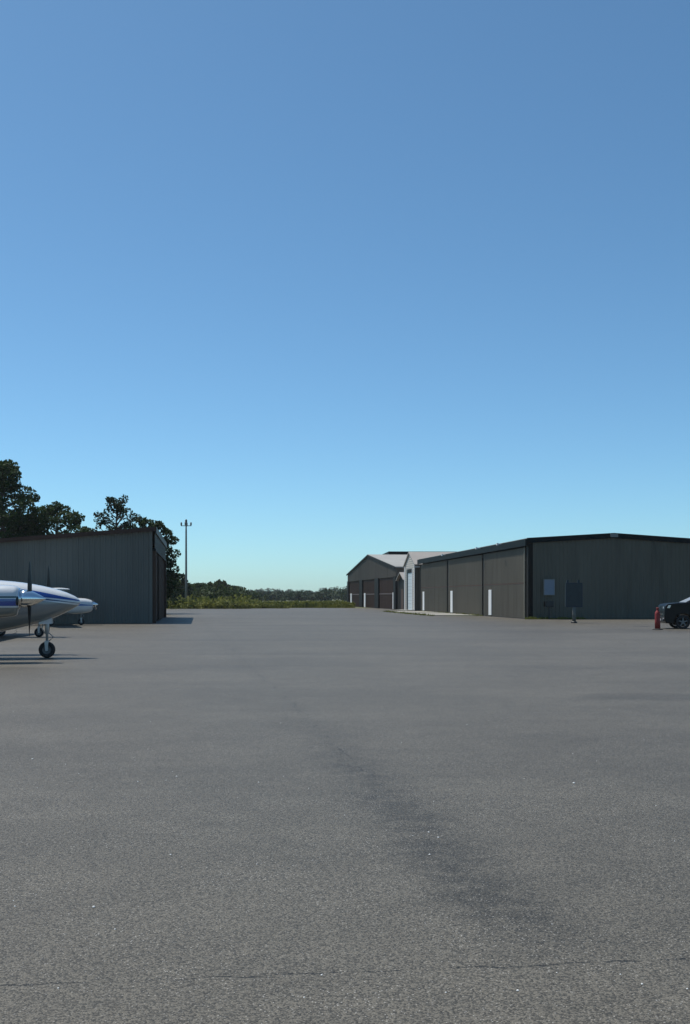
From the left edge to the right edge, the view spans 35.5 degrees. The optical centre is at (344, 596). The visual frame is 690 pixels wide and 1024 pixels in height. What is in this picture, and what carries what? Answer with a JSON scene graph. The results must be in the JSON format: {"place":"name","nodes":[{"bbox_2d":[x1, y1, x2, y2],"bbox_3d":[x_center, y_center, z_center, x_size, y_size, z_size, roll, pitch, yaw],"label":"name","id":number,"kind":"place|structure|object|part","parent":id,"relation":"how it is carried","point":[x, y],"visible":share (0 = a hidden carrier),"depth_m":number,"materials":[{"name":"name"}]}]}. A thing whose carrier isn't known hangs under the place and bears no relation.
{"place":"outdoors","nodes":[
{"label":"outdoors","id":0,"kind":"place"},
{"bbox_2d":[0,608,689,1023],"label":"tarmac","id":1,"kind":"structure","parent":0,"point":[476,746],"depth_m":7.71,"materials":[{"name":"grey asphalt"}]},
{"bbox_2d":[0,623,43,636],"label":"light aircraft","id":2,"kind":"object","parent":1,"relation":"on","point":[38,632],"visible":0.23,"depth_m":43.06,"materials":[{"name":"paint"}]},
{"bbox_2d":[0,459,47,537],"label":"broad tree","id":3,"kind":"object","parent":1,"relation":"on","point":[11,522],"visible":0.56,"depth_m":98.82,"materials":[{"name":"green plant"}]},
{"bbox_2d":[0,561,79,657],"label":"twin aircraft","id":4,"kind":"object","parent":1,"relation":"on","point":[29,603],"visible":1,"depth_m":27.97,"materials":[{"name":"paint"}]},
{"bbox_3d":[-7.845,0.625,28.248,0.330,0.170,0.055,0,0,-8],"label":"nose gear door","id":5,"kind":"part","parent":4,"relation":"part of","materials":[{"name":"white metal"}]},
{"bbox_2d":[16,500,89,536],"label":"broad tree","id":6,"kind":"object","parent":1,"relation":"on","point":[53,515],"visible":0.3,"depth_m":99.49,"materials":[{"name":"green plant"}]},
{"bbox_2d":[50,588,97,625],"bbox_3d":[-16.752,0.300,60.912,8.659,2.600,8.511,0,0,29],"label":"light aircraft","id":7,"kind":"object","parent":1,"relation":"on","point":[85,605],"visible":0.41,"depth_m":61.34,"materials":[{"name":"paint"}]},
{"bbox_2d":[0,527,166,623],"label":"grey hangar","id":8,"kind":"structure","parent":1,"relation":"on","point":[118,576],"depth_m":65.19,"materials":[{"name":"metal"}]},
{"bbox_2d":[156,554,157,620],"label":"sliding door","id":9,"kind":"structure","parent":8,"relation":"in","point":[156,554],"depth_m":70.67,"materials":[{"name":"brown metal"}]},
{"bbox_2d":[159,556,161,619],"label":"sliding door","id":10,"kind":"structure","parent":8,"relation":"in","point":[160,559],"depth_m":75.04,"materials":[{"name":"brown metal"}]},
{"bbox_2d":[162,560,163,617],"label":"sliding door","id":11,"kind":"structure","parent":8,"relation":"in","point":[162,560],"depth_m":81.62,"materials":[{"name":"brown metal"}]},
{"bbox_2d":[82,494,141,531],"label":"pine tree","id":12,"kind":"object","parent":1,"relation":"on","point":[118,506],"visible":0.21,"depth_m":101.66,"materials":[{"name":"green plant"}]},
{"bbox_2d":[128,517,173,607],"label":"broad tree","id":13,"kind":"object","parent":1,"relation":"on","point":[144,522],"visible":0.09,"depth_m":103.37,"materials":[{"name":"green plant"}]},
{"bbox_2d":[149,520,180,597],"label":"broad tree","id":14,"kind":"object","parent":1,"relation":"on","point":[171,585],"visible":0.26,"depth_m":102.91,"materials":[{"name":"green plant"}]},
{"bbox_2d":[396,572,403,608],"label":"annex","id":15,"kind":"object","parent":1,"relation":"on","point":[400,577],"visible":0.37,"depth_m":133.82,"materials":[{"name":"grey metal"}]},
{"bbox_2d":[401,589,402,608],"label":"door","id":16,"kind":"structure","parent":15,"relation":"in","point":[401,589],"depth_m":133.44,"materials":[{"name":"grey metal"}]},
{"bbox_2d":[396,552,452,610],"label":"shed","id":17,"kind":"structure","parent":1,"relation":"on","point":[411,566],"depth_m":124.86,"materials":[{"name":"white metal"}]},
{"bbox_2d":[408,573,411,609],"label":"door","id":18,"kind":"structure","parent":17,"relation":"in","point":[409,574],"depth_m":125.98,"materials":[{"name":"white metal"}]},
{"bbox_2d":[382,610,584,618],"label":"weeds","id":19,"kind":"object","parent":1,"relation":"on","point":[542,617],"visible":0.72,"depth_m":90.97,"materials":[{"name":"green plant"}]},
{"bbox_2d":[544,601,553,618],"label":"utility box","id":20,"kind":"object","parent":1,"relation":"on","point":[548,604],"visible":1,"depth_m":77.15,"materials":[{"name":"black metal"}]},
{"bbox_2d":[417,533,689,618],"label":"hangar row","id":21,"kind":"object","parent":1,"relation":"on","point":[625,576],"visible":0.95,"depth_m":78.98,"materials":[{"name":"grey metal"}]},
{"bbox_2d":[421,560,446,612],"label":"hangar door","id":22,"kind":"structure","parent":21,"relation":"in","point":[433,575],"depth_m":112.76,"materials":[{"name":"grey metal"}]},
{"bbox_2d":[448,555,482,614],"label":"hangar door","id":23,"kind":"structure","parent":21,"relation":"in","point":[465,584],"depth_m":98.16,"materials":[{"name":"grey metal"}]},
{"bbox_2d":[484,547,525,618],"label":"hangar door","id":24,"kind":"structure","parent":21,"relation":"in","point":[504,571],"depth_m":84.21,"materials":[{"name":"grey metal"}]},
{"bbox_2d":[543,579,554,594],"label":"notice panel","id":25,"kind":"object","parent":21,"relation":"attached to","point":[548,586],"visible":1,"depth_m":77.90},
{"bbox_2d":[566,580,582,622],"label":"sign board","id":26,"kind":"object","parent":1,"relation":"on","point":[574,595],"visible":0.94,"depth_m":66.14,"materials":[{"name":"grey metal"}]},
{"bbox_2d":[652,608,662,629],"bbox_3d":[15.233,1.053,52.600,0.499,1.086,0.499,0,0,22],"label":"delineator post","id":27,"kind":"object","parent":1,"relation":"on","point":[657,619],"visible":1,"depth_m":52.49,"materials":[{"name":"red plastic"}]},
{"bbox_2d":[658,597,689,628],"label":"parked car","id":28,"kind":"object","parent":1,"relation":"on","point":[670,613],"visible":0.91,"depth_m":54.02,"materials":[{"name":"black paint"}]},
{"bbox_2d":[0,0,689,591],"label":"sky","id":29,"kind":"structure","parent":0,"point":[316,287],"materials":[{"name":"blue"}]},
{"bbox_2d":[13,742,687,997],"bbox_3d":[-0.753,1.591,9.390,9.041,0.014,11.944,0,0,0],"label":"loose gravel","id":30,"kind":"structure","parent":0,"point":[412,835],"depth_m":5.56,"materials":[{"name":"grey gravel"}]},
{"label":"ground","id":31,"kind":"structure","parent":0,"visible":0},
{"bbox_2d":[166,577,184,602],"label":"young tree","id":32,"kind":"object","parent":31,"relation":"on","point":[179,591],"visible":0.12,"depth_m":150.13,"materials":[{"name":"green plant"}]},
{"bbox_2d":[173,573,193,598],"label":"young pine","id":33,"kind":"object","parent":31,"relation":"on","point":[182,586],"visible":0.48,"depth_m":177.56,"materials":[{"name":"green plant"}]},
{"bbox_2d":[180,519,191,598],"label":"light mast","id":34,"kind":"object","parent":31,"relation":"on","point":[186,524],"visible":0.98,"depth_m":164.87,"materials":[{"name":"wood"}]},
{"bbox_2d":[191,582,213,595],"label":"young tree","id":35,"kind":"object","parent":31,"relation":"on","point":[198,585],"visible":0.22,"depth_m":214.12,"materials":[{"name":"green plant"}]},
{"bbox_2d":[169,583,268,601],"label":"scrub","id":36,"kind":"object","parent":31,"relation":"on","point":[214,592],"visible":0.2,"depth_m":199.17,"materials":[{"name":"green plant"}]},
{"bbox_2d":[205,579,232,590],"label":"young tree","id":37,"kind":"object","parent":31,"relation":"on","point":[216,584],"visible":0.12,"depth_m":234.11,"materials":[{"name":"green plant"}]},
{"bbox_2d":[166,594,355,608],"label":"brush","id":38,"kind":"object","parent":31,"relation":"on","point":[204,602],"visible":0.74,"depth_m":151.29,"materials":[{"name":"green plant"}]},
{"bbox_2d":[167,603,355,608],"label":"tall grass","id":39,"kind":"structure","parent":31,"relation":"on","point":[282,607],"depth_m":151.50,"materials":[{"name":"green plant"}]},
{"bbox_2d":[244,586,346,600],"bbox_3d":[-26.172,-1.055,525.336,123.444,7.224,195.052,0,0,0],"label":"woodland","id":40,"kind":"object","parent":31,"relation":"on","point":[325,594],"visible":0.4,"depth_m":447.25,"materials":[{"name":"green plant"}]},
{"bbox_2d":[346,554,406,609],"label":"gabled hangar","id":41,"kind":"structure","parent":31,"relation":"on","point":[372,582],"depth_m":154.74,"materials":[{"name":"beige metal"}]},
{"bbox_2d":[349,581,358,606],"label":"hangar door","id":42,"kind":"structure","parent":41,"relation":"in","point":[354,585],"depth_m":176.50,"materials":[{"name":"brown metal"}]},
{"bbox_2d":[363,579,373,607],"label":"hangar door","id":43,"kind":"structure","parent":41,"relation":"in","point":[368,585],"depth_m":161.72,"materials":[{"name":"brown metal"}]},
{"bbox_2d":[379,577,392,608],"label":"hangar door","id":44,"kind":"structure","parent":41,"relation":"in","point":[386,584],"depth_m":145.86,"materials":[{"name":"brown metal"}]},
{"bbox_2d":[384,551,439,554],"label":"flat roofed hangar","id":45,"kind":"structure","parent":31,"relation":"on","point":[396,553],"depth_m":206.99,"materials":[{"name":"black metal"}]},
{"label":"grass verge","id":46,"kind":"structure","parent":0,"visible":0},
{"bbox_2d":[399,611,443,612],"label":"concrete pad","id":47,"kind":"object","parent":46,"relation":"on","point":[420,612],"visible":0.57,"depth_m":107.90,"materials":[{"name":"grey concrete"}]},
{"bbox_2d":[411,613,479,615],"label":"concrete pad","id":48,"kind":"object","parent":46,"relation":"on","point":[445,614],"visible":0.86,"depth_m":95.53,"materials":[{"name":"grey concrete"}]}
]}

